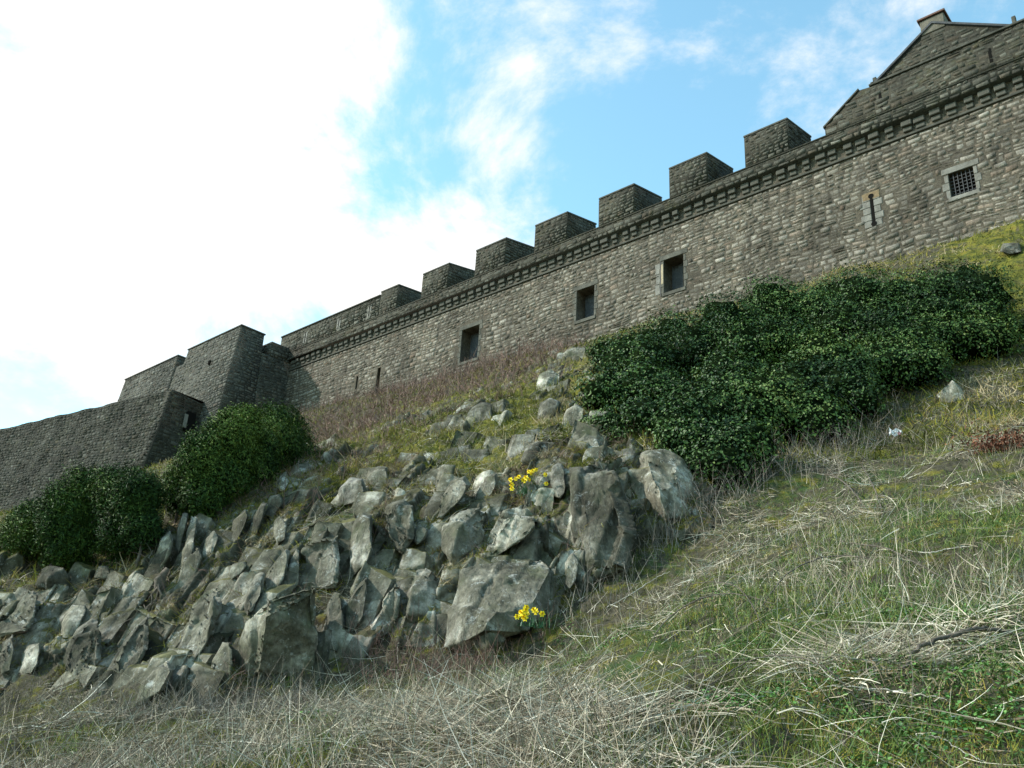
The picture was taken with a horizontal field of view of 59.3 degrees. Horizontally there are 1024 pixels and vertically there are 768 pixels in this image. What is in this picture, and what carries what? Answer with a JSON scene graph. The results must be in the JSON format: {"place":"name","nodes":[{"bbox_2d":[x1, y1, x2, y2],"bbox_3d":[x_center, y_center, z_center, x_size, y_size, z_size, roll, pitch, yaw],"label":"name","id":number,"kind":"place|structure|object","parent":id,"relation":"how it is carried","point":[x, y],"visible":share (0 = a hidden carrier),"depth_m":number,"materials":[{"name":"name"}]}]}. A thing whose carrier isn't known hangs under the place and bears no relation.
{"place":"outdoors","nodes":[
{"label":"outdoors","id":0,"kind":"place"},
{"bbox_2d":[0,216,1023,767],"bbox_3d":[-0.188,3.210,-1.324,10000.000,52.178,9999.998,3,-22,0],"label":"hillside","id":1,"kind":"structure","parent":0,"point":[48,611],"depth_m":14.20,"materials":[{"name":"green plant"}]},
{"bbox_2d":[0,635,13,674],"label":"boulder","id":2,"kind":"object","parent":1,"relation":"on","point":[6,652],"visible":0.98,"depth_m":15.25,"materials":[{"name":"grey stone"}]},
{"bbox_2d":[20,643,39,674],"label":"boulder","id":3,"kind":"object","parent":1,"relation":"on","point":[30,657],"visible":0.92,"depth_m":15.13,"materials":[{"name":"grey stone"}]},
{"bbox_2d":[35,566,70,589],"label":"boulder","id":4,"kind":"object","parent":1,"relation":"on","point":[50,576],"visible":0.77,"depth_m":17.27,"materials":[{"name":"grey stone"}]},
{"bbox_2d":[61,605,85,637],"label":"boulder","id":5,"kind":"object","parent":1,"relation":"on","point":[72,618],"visible":0.88,"depth_m":15.88,"materials":[{"name":"grey stone"}]},
{"bbox_2d":[65,619,101,674],"bbox_3d":[-7.037,4.340,14.791,0.509,1.030,1.342,14,-25,-25],"label":"boulder","id":6,"kind":"object","parent":1,"relation":"on","point":[87,636],"visible":0.9,"depth_m":14.57,"materials":[{"name":"grey stone"}]},
{"bbox_2d":[0,459,169,570],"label":"evergreen bush","id":7,"kind":"object","parent":1,"relation":"on","point":[80,515],"visible":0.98,"depth_m":17.94,"materials":[{"name":"green plant"}]},
{"bbox_2d":[24,544,166,570],"bbox_3d":[-8.556,3.342,18.775,4.981,1.451,1.681,-5,-24,20],"label":"scrub","id":8,"kind":"object","parent":1,"relation":"on","point":[105,560],"visible":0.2,"depth_m":18.06,"materials":[{"name":"plant"}]},
{"bbox_2d":[0,389,202,513],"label":"battery wall","id":9,"kind":"structure","parent":1,"relation":"on","point":[143,431],"depth_m":66.37,"materials":[{"name":"grey stone"}]},
{"bbox_2d":[94,566,109,579],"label":"boulder","id":10,"kind":"object","parent":1,"relation":"on","point":[105,570],"visible":0.91,"depth_m":17.33,"materials":[{"name":"grey stone"}]},
{"bbox_2d":[136,661,172,705],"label":"boulder","id":11,"kind":"object","parent":1,"relation":"on","point":[156,675],"visible":0.84,"depth_m":12.10,"materials":[{"name":"grey stone"}]},
{"bbox_2d":[156,531,172,566],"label":"boulder","id":12,"kind":"object","parent":1,"relation":"on","point":[166,540],"visible":0.88,"depth_m":17.30,"materials":[{"name":"grey stone"}]},
{"bbox_2d":[0,654,350,728],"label":"hollow brush","id":13,"kind":"object","parent":1,"relation":"on","point":[199,704],"visible":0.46,"depth_m":9.19,"materials":[{"name":"grey plant"}]},
{"bbox_2d":[181,516,196,567],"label":"rock slab","id":14,"kind":"object","parent":1,"relation":"on","point":[188,548],"visible":0.81,"depth_m":17.03,"materials":[{"name":"grey stone"}]},
{"bbox_2d":[181,587,221,661],"bbox_3d":[-4.822,3.811,13.905,0.491,1.507,1.412,11,-24,-19],"label":"rock slab","id":15,"kind":"object","parent":1,"relation":"on","point":[206,608],"visible":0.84,"depth_m":13.61,"materials":[{"name":"grey stone"}]},
{"bbox_2d":[117,324,289,430],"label":"bastion","id":16,"kind":"object","parent":1,"relation":"on","point":[238,364],"visible":0.27,"depth_m":68.05,"materials":[{"name":"stone"}]},
{"bbox_2d":[211,642,232,690],"bbox_3d":[-4.181,4.062,12.861,0.304,0.772,0.924,12,-24,-20],"label":"rock slab","id":17,"kind":"object","parent":1,"relation":"on","point":[224,652],"visible":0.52,"depth_m":12.81,"materials":[{"name":"grey stone"}]},
{"bbox_2d":[158,396,327,524],"bbox_3d":[-6.273,1.814,22.219,2.830,5.461,7.693,3,-22,0],"label":"evergreen bush","id":18,"kind":"object","parent":1,"relation":"on","point":[242,445],"visible":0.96,"depth_m":19.12,"materials":[{"name":"green plant"}]},
{"bbox_2d":[265,494,282,518],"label":"rock slab","id":19,"kind":"object","parent":1,"relation":"on","point":[276,500],"visible":0.98,"depth_m":18.18,"materials":[{"name":"grey stone"}]},
{"bbox_2d":[277,472,287,491],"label":"boulder","id":20,"kind":"object","parent":1,"relation":"on","point":[283,477],"visible":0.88,"depth_m":19.81,"materials":[{"name":"grey stone"}]},
{"bbox_2d":[287,549,298,589],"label":"boulder","id":21,"kind":"object","parent":1,"relation":"on","point":[293,564],"visible":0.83,"depth_m":14.98,"materials":[{"name":"grey stone"}]},
{"bbox_2d":[291,463,313,477],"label":"boulder","id":22,"kind":"object","parent":1,"relation":"on","point":[303,467],"visible":0.49,"depth_m":21.85,"materials":[{"name":"grey stone"}]},
{"bbox_2d":[326,592,343,651],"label":"boulder","id":23,"kind":"object","parent":1,"relation":"on","point":[334,617],"visible":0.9,"depth_m":13.68,"materials":[{"name":"grey stone"}]},
{"bbox_2d":[0,349,704,706],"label":"crag rock","id":24,"kind":"object","parent":1,"relation":"on","point":[382,583],"visible":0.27,"depth_m":15.54,"materials":[{"name":"grey stone"}]},
{"bbox_2d":[0,587,37,638],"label":"boulder","id":25,"kind":"object","parent":24,"relation":"on","point":[20,618],"visible":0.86,"depth_m":16.11,"materials":[{"name":"grey stone"}]},
{"bbox_2d":[112,614,149,672],"bbox_3d":[-5.901,4.177,13.915,0.435,1.306,1.382,13,-24,-22],"label":"rock slab","id":26,"kind":"object","parent":24,"relation":"on","point":[133,648],"visible":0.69,"depth_m":13.78,"materials":[{"name":"grey stone"}]},
{"bbox_2d":[117,567,169,627],"bbox_3d":[-6.403,3.791,15.857,0.812,1.155,0.401,3,-22,0],"label":"rock","id":27,"kind":"object","parent":24,"relation":"on","point":[160,585],"visible":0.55,"depth_m":15.90,"materials":[{"name":"grey stone"}]},
{"bbox_2d":[176,513,187,552],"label":"rock slab","id":28,"kind":"object","parent":24,"relation":"on","point":[182,524],"visible":1,"depth_m":17.60,"materials":[{"name":"grey stone"}]},
{"bbox_2d":[177,548,201,587],"bbox_3d":[-5.868,3.404,16.443,0.349,0.948,0.833,9,-23,-13],"label":"rock slab","id":29,"kind":"object","parent":24,"relation":"on","point":[187,571],"visible":0.79,"depth_m":16.16,"materials":[{"name":"grey stone"}]},
{"bbox_2d":[202,531,217,557],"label":"boulder","id":30,"kind":"object","parent":24,"relation":"on","point":[211,540],"visible":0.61,"depth_m":17.05,"materials":[{"name":"grey stone"}]},
{"bbox_2d":[229,561,246,578],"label":"boulder","id":31,"kind":"object","parent":24,"relation":"on","point":[238,569],"visible":1,"depth_m":15.55,"materials":[{"name":"grey stone"}]},
{"bbox_2d":[231,509,248,541],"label":"rock slab","id":32,"kind":"object","parent":24,"relation":"on","point":[240,520],"visible":0.92,"depth_m":17.51,"materials":[{"name":"grey stone"}]},
{"bbox_2d":[244,573,264,615],"bbox_3d":[-4.144,3.398,14.464,0.244,0.809,0.769,9,-23,-13],"label":"rock slab","id":33,"kind":"object","parent":24,"relation":"on","point":[256,586],"visible":0.91,"depth_m":14.32,"materials":[{"name":"grey stone"}]},
{"bbox_2d":[247,502,266,538],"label":"rock slab","id":34,"kind":"object","parent":24,"relation":"on","point":[258,517],"visible":0.84,"depth_m":17.48,"materials":[{"name":"grey stone"}]},
{"bbox_2d":[265,549,290,589],"bbox_3d":[-3.938,3.180,15.080,0.359,0.918,0.842,9,-23,-13],"label":"rock slab","id":35,"kind":"object","parent":24,"relation":"on","point":[275,574],"visible":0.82,"depth_m":14.85,"materials":[{"name":"grey stone"}]},
{"bbox_2d":[239,588,317,678],"bbox_3d":[-3.465,3.820,13.321,1.104,1.490,1.828,10,-23,-15],"label":"boulder","id":36,"kind":"object","parent":24,"relation":"on","point":[275,629],"visible":0.75,"depth_m":12.86,"materials":[{"name":"grey stone"}]},
{"bbox_2d":[274,516,286,545],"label":"boulder","id":37,"kind":"object","parent":24,"relation":"on","point":[280,528],"visible":0.98,"depth_m":16.16,"materials":[{"name":"grey stone"}]},
{"bbox_2d":[301,535,339,588],"bbox_3d":[-3.245,2.970,15.229,0.642,1.110,1.318,10,-23,-16],"label":"rock slab","id":38,"kind":"object","parent":24,"relation":"on","point":[324,552],"visible":0.93,"depth_m":15.04,"materials":[{"name":"grey stone"}]},
{"bbox_2d":[344,577,367,631],"bbox_3d":[-2.443,3.486,14.255,0.330,0.967,0.841,3,-22,0],"label":"rock slab","id":39,"kind":"object","parent":24,"relation":"on","point":[354,607],"visible":0.94,"depth_m":13.93,"materials":[{"name":"grey stone"}]},
{"bbox_2d":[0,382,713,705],"bbox_3d":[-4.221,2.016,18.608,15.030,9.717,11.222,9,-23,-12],"label":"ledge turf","id":40,"kind":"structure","parent":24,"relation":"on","point":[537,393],"depth_m":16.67,"materials":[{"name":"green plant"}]},
{"bbox_2d":[350,512,372,574],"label":"boulder","id":41,"kind":"object","parent":24,"relation":"on","point":[361,550],"visible":0.98,"depth_m":15.28,"materials":[{"name":"grey stone"}]},
{"bbox_2d":[384,500,414,554],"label":"boulder","id":42,"kind":"object","parent":24,"relation":"on","point":[399,521],"visible":1,"depth_m":15.60,"materials":[{"name":"grey stone"}]},
{"bbox_2d":[413,525,427,544],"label":"boulder","id":43,"kind":"object","parent":24,"relation":"on","point":[420,533],"visible":0.95,"depth_m":15.45,"materials":[{"name":"grey stone"}]},
{"bbox_2d":[441,507,484,563],"bbox_3d":[-0.836,2.587,15.389,0.770,1.254,1.210,3,-22,0],"label":"boulder","id":44,"kind":"object","parent":24,"relation":"on","point":[457,538],"visible":0.89,"depth_m":15.09,"materials":[{"name":"grey stone"}]},
{"bbox_2d":[480,508,538,558],"bbox_3d":[-0.040,2.523,15.133,0.955,1.126,1.076,3,-22,0],"label":"boulder","id":45,"kind":"object","parent":24,"relation":"on","point":[513,527],"visible":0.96,"depth_m":14.81,"materials":[{"name":"grey stone"}]},
{"bbox_2d":[508,468,547,496],"bbox_3d":[0.338,1.774,16.289,0.820,0.445,0.526,3,-22,0],"label":"daffodil clump","id":46,"kind":"object","parent":24,"relation":"on","point":[524,479],"visible":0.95,"depth_m":16.20,"materials":[{"name":"yellow plant"}]},
{"bbox_2d":[514,603,549,628],"bbox_3d":[0.286,3.241,12.745,0.524,0.391,0.427,3,-22,0],"label":"daffodil clump","id":47,"kind":"object","parent":24,"relation":"on","point":[524,617],"visible":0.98,"depth_m":12.69,"materials":[{"name":"yellow plant"}]},
{"bbox_2d":[564,347,585,358],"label":"boulder","id":48,"kind":"object","parent":24,"relation":"on","point":[576,351],"visible":0.38,"depth_m":37.95,"materials":[{"name":"grey stone"}]},
{"bbox_2d":[579,401,639,441],"bbox_3d":[2.102,1.003,19.400,1.486,1.210,1.833,3,-22,0],"label":"ivy patch","id":49,"kind":"object","parent":24,"relation":"on","point":[606,421],"visible":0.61,"depth_m":18.93,"materials":[{"name":"green plant"}]},
{"bbox_2d":[639,449,696,523],"bbox_3d":[2.860,1.877,16.251,1.137,1.958,1.930,3,-22,0],"label":"boulder","id":50,"kind":"object","parent":24,"relation":"on","point":[663,484],"visible":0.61,"depth_m":15.91,"materials":[{"name":"grey stone"}]},
{"bbox_2d":[338,477,366,505],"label":"boulder","id":51,"kind":"object","parent":1,"relation":"on","point":[351,488],"visible":0.87,"depth_m":17.67,"materials":[{"name":"grey stone"}]},
{"bbox_2d":[0,404,721,700],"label":"ledge scrub","id":52,"kind":"object","parent":1,"relation":"on","point":[240,672],"visible":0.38,"depth_m":16.68,"materials":[{"name":"plant"}]},
{"bbox_2d":[366,466,387,486],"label":"boulder","id":53,"kind":"object","parent":1,"relation":"on","point":[378,472],"visible":0.69,"depth_m":18.62,"materials":[{"name":"grey stone"}]},
{"bbox_2d":[369,585,399,643],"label":"boulder","id":54,"kind":"object","parent":1,"relation":"on","point":[391,596],"visible":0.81,"depth_m":13.76,"materials":[{"name":"grey stone"}]},
{"bbox_2d":[406,568,437,622],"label":"boulder","id":55,"kind":"object","parent":1,"relation":"on","point":[423,587],"visible":0.84,"depth_m":13.90,"materials":[{"name":"grey stone"}]},
{"bbox_2d":[278,346,575,521],"bbox_3d":[-2.880,0.103,33.628,11.648,17.315,28.697,3,-22,0],"label":"bank brush","id":56,"kind":"object","parent":1,"relation":"on","point":[418,417],"visible":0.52,"depth_m":27.08,"materials":[{"name":"plant"}]},
{"bbox_2d":[314,596,574,687],"bbox_3d":[-1.039,3.511,12.600,3.704,1.603,2.244,-6,-24,21],"label":"crag foot brush","id":57,"kind":"object","parent":1,"relation":"on","point":[432,666],"visible":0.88,"depth_m":12.61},
{"bbox_2d":[435,464,455,487],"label":"boulder","id":58,"kind":"object","parent":1,"relation":"on","point":[448,468],"visible":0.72,"depth_m":18.04,"materials":[{"name":"grey stone"}]},
{"bbox_2d":[437,476,470,518],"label":"boulder","id":59,"kind":"object","parent":1,"relation":"on","point":[456,490],"visible":0.99,"depth_m":16.44,"materials":[{"name":"grey stone"}]},
{"bbox_2d":[290,314,656,443],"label":"bramble thicket","id":60,"kind":"object","parent":1,"relation":"on","point":[485,368],"visible":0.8,"depth_m":42.28,"materials":[{"name":"brown plant"}]},
{"bbox_2d":[467,402,492,420],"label":"boulder","id":61,"kind":"object","parent":1,"relation":"on","point":[481,407],"visible":0.7,"depth_m":23.25,"materials":[{"name":"grey stone"}]},
{"bbox_2d":[475,473,497,500],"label":"boulder","id":62,"kind":"object","parent":1,"relation":"on","point":[484,487],"visible":0.82,"depth_m":16.88,"materials":[{"name":"grey stone"}]},
{"bbox_2d":[444,560,550,650],"bbox_3d":[-0.166,3.312,13.835,1.606,1.723,2.066,3,-22,0],"label":"boulder","id":63,"kind":"object","parent":1,"relation":"on","point":[502,592],"visible":0.83,"depth_m":13.38,"materials":[{"name":"grey stone"}]},
{"bbox_2d":[0,350,1023,767],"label":"dead straw","id":64,"kind":"object","parent":1,"relation":"on","point":[446,708],"visible":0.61,"depth_m":5.76,"materials":[{"name":"beige plant"}]},
{"bbox_2d":[0,308,1023,767],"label":"moss cushions","id":65,"kind":"object","parent":1,"relation":"on","point":[780,704],"visible":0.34,"depth_m":6.37,"materials":[{"name":"green plant"}]},
{"bbox_2d":[521,441,555,465],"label":"boulder","id":66,"kind":"object","parent":1,"relation":"on","point":[529,457],"visible":0.66,"depth_m":17.83,"materials":[{"name":"grey stone"}]},
{"bbox_2d":[536,369,559,389],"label":"boulder","id":67,"kind":"object","parent":1,"relation":"on","point":[548,376],"visible":0.61,"depth_m":28.60,"materials":[{"name":"grey stone"}]},
{"bbox_2d":[537,398,560,418],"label":"boulder","id":68,"kind":"object","parent":1,"relation":"on","point":[550,403],"visible":0.79,"depth_m":21.82,"materials":[{"name":"grey stone"}]},
{"bbox_2d":[550,463,564,498],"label":"boulder","id":69,"kind":"object","parent":1,"relation":"on","point":[557,482],"visible":0.98,"depth_m":16.25,"materials":[{"name":"grey stone"}]},
{"bbox_2d":[565,553,578,589],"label":"boulder","id":70,"kind":"object","parent":1,"relation":"on","point":[571,564],"visible":0.96,"depth_m":14.10,"materials":[{"name":"grey stone"}]},
{"bbox_2d":[562,403,583,426],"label":"boulder","id":71,"kind":"object","parent":1,"relation":"on","point":[576,410],"visible":0.81,"depth_m":20.32,"materials":[{"name":"grey stone"}]},
{"bbox_2d":[576,433,600,447],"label":"boulder","id":72,"kind":"object","parent":1,"relation":"on","point":[592,441],"visible":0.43,"depth_m":17.65,"materials":[{"name":"grey stone"}]},
{"bbox_2d":[569,454,636,582],"bbox_3d":[1.574,2.180,15.433,1.197,2.749,2.238,3,-22,0],"label":"boulder","id":73,"kind":"object","parent":1,"relation":"on","point":[589,488],"visible":0.89,"depth_m":14.80,"materials":[{"name":"grey stone"}]},
{"bbox_2d":[621,448,635,463],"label":"boulder","id":74,"kind":"object","parent":1,"relation":"on","point":[630,451],"visible":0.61,"depth_m":17.06,"materials":[{"name":"grey stone"}]},
{"bbox_2d":[607,571,669,607],"bbox_3d":[1.936,3.108,13.649,1.007,0.638,0.136,8,-23,-12],"label":"bleached stick","id":75,"kind":"object","parent":1,"relation":"on","point":[634,591],"visible":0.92,"depth_m":13.54,"materials":[{"name":"beige wood"}]},
{"bbox_2d":[281,18,1023,415],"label":"castle wall","id":76,"kind":"structure","parent":1,"relation":"on","point":[929,152],"depth_m":45.07,"materials":[{"name":"stone"}]},
{"bbox_2d":[457,319,482,365],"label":"window","id":77,"kind":"structure","parent":76,"relation":"in","point":[475,337],"depth_m":56.55,"materials":[{"name":"black stone"}]},
{"bbox_2d":[572,279,597,324],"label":"window","id":78,"kind":"structure","parent":76,"relation":"in","point":[591,305],"depth_m":50.78,"materials":[{"name":"black stone"}]},
{"bbox_2d":[659,248,687,296],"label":"window","id":79,"kind":"structure","parent":76,"relation":"in","point":[679,278],"depth_m":47.17,"materials":[{"name":"black stone"}]},
{"bbox_2d":[870,8,1016,83],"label":"gabled building","id":80,"kind":"structure","parent":76,"relation":"on","point":[940,32],"depth_m":45.45,"materials":[{"name":"stone masonry"}]},
{"bbox_2d":[941,158,981,202],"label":"window","id":81,"kind":"structure","parent":76,"relation":"in","point":[967,189],"depth_m":37.84,"materials":[{"name":"black stone"}]},
{"bbox_2d":[285,447,1023,767],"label":"weeds","id":82,"kind":"object","parent":1,"relation":"on","point":[990,711],"visible":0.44,"depth_m":4.98,"materials":[{"name":"green plant"}]},
{"bbox_2d":[640,593,772,661],"bbox_3d":[1.879,2.290,8.484,1.246,0.724,0.551,-6,-24,21],"label":"bramble cane","id":83,"kind":"object","parent":1,"relation":"on","point":[691,603],"visible":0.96,"depth_m":8.79,"materials":[{"name":"beige plant"}]},
{"bbox_2d":[658,581,761,623],"bbox_3d":[2.173,2.492,10.111,0.306,1.053,4.913,3,-22,0],"label":"bramble cane","id":84,"kind":"object","parent":1,"relation":"on","point":[719,582],"visible":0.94,"depth_m":9.41,"materials":[{"name":"beige plant"}]},
{"bbox_2d":[550,386,915,615],"bbox_3d":[4.997,1.609,16.653,9.986,6.352,2.998,19,-27,-32],"label":"dry brush","id":85,"kind":"object","parent":1,"relation":"on","point":[756,473],"visible":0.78,"depth_m":16.04,"materials":[{"name":"brown plant"}]},
{"bbox_2d":[758,528,802,561],"bbox_3d":[3.666,2.143,11.895,0.339,1.015,2.888,1,-22,5],"label":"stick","id":86,"kind":"object","parent":1,"relation":"on","point":[779,530],"visible":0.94,"depth_m":13.00,"materials":[{"name":"beige wood"}]},
{"bbox_2d":[699,654,869,711],"bbox_3d":[1.676,1.784,5.403,0.986,0.354,0.461,-14,-28,35],"label":"bramble cane","id":87,"kind":"object","parent":1,"relation":"on","point":[789,656],"visible":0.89,"depth_m":5.41,"materials":[{"name":"beige plant"}]},
{"bbox_2d":[769,653,806,689],"bbox_3d":[1.824,1.903,6.032,0.027,0.388,1.574,0,-23,8],"label":"bleached stick","id":88,"kind":"object","parent":1,"relation":"on","point":[790,667],"visible":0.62,"depth_m":5.74,"materials":[{"name":"beige wood"}]},
{"bbox_2d":[568,254,1023,496],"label":"ivy thicket","id":89,"kind":"object","parent":1,"relation":"on","point":[859,340],"visible":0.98,"depth_m":22.18,"materials":[{"name":"green plant"}]},
{"bbox_2d":[774,708,867,742],"bbox_3d":[1.591,1.775,4.685,0.041,0.170,0.656,15,-25,-26],"label":"bleached stick","id":90,"kind":"object","parent":1,"relation":"on","point":[824,720],"visible":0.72,"depth_m":4.67,"materials":[{"name":"beige wood"}]},
{"bbox_2d":[761,555,895,606],"bbox_3d":[2.960,1.976,9.090,1.781,0.827,0.732,13,-24,-23],"label":"bramble cane","id":91,"kind":"object","parent":1,"relation":"on","point":[815,560],"visible":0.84,"depth_m":9.36,"materials":[{"name":"beige plant"}]},
{"bbox_2d":[820,474,867,509],"bbox_3d":[5.430,1.759,14.684,0.098,1.477,2.877,1,-23,6],"label":"bramble cane","id":92,"kind":"object","parent":1,"relation":"on","point":[847,485],"visible":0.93,"depth_m":14.57,"materials":[{"name":"beige plant"}]},
{"bbox_2d":[862,465,882,511],"bbox_3d":[5.888,1.649,14.733,0.048,1.906,3.872,-4,-24,18],"label":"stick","id":93,"kind":"object","parent":1,"relation":"on","point":[873,487],"visible":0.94,"depth_m":14.46,"materials":[{"name":"beige wood"}]},
{"bbox_2d":[827,685,949,701],"bbox_3d":[2.112,1.737,5.053,0.662,0.087,0.064,-13,-27,34],"label":"bleached stick","id":94,"kind":"object","parent":1,"relation":"on","point":[890,691],"visible":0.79,"depth_m":5.07,"materials":[{"name":"beige wood"}]},
{"bbox_2d":[889,428,902,436],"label":"plastic litter","id":95,"kind":"object","parent":1,"relation":"on","point":[894,431],"visible":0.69,"depth_m":18.86,"materials":[{"name":"white plastic"}]},
{"bbox_2d":[840,541,957,585],"bbox_3d":[3.961,1.878,9.641,0.175,1.060,2.923,3,-22,1],"label":"bramble cane","id":96,"kind":"object","parent":1,"relation":"on","point":[902,556],"visible":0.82,"depth_m":9.03,"materials":[{"name":"beige plant"}]},
{"bbox_2d":[908,546,970,552],"bbox_3d":[4.387,1.702,9.279,0.110,0.099,0.733,22,-29,-37],"label":"bleached stick","id":97,"kind":"object","parent":1,"relation":"on","point":[940,550],"visible":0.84,"depth_m":9.25,"materials":[{"name":"beige wood"}]},
{"bbox_2d":[937,380,963,402],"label":"boulder","id":98,"kind":"object","parent":1,"relation":"on","point":[950,389],"visible":0.9,"depth_m":20.67,"materials":[{"name":"grey stone"}]},
{"bbox_2d":[916,734,985,762],"bbox_3d":[2.055,1.701,4.207,0.055,0.126,0.454,8,-23,-10],"label":"bleached stick","id":99,"kind":"object","parent":1,"relation":"on","point":[952,746],"visible":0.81,"depth_m":4.18,"materials":[{"name":"beige wood"}]},
{"bbox_2d":[901,625,1023,669],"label":"bramble cane","id":100,"kind":"object","parent":1,"relation":"on","point":[954,635],"visible":0.94,"depth_m":5.61,"materials":[{"name":"brown plant"}]},
{"bbox_2d":[945,418,1023,456],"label":"dead bracken","id":101,"kind":"object","parent":1,"relation":"on","point":[994,441],"visible":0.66,"depth_m":15.11,"materials":[{"name":"brown plant"}]},
{"bbox_2d":[1000,243,1021,254],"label":"boulder","id":102,"kind":"object","parent":1,"relation":"on","point":[1009,248],"visible":1,"depth_m":32.77,"materials":[{"name":"grey stone"}]},
{"bbox_2d":[0,0,1023,428],"label":"sky","id":103,"kind":"structure","parent":0,"point":[176,175],"materials":[{"name":"white"}]}
]}

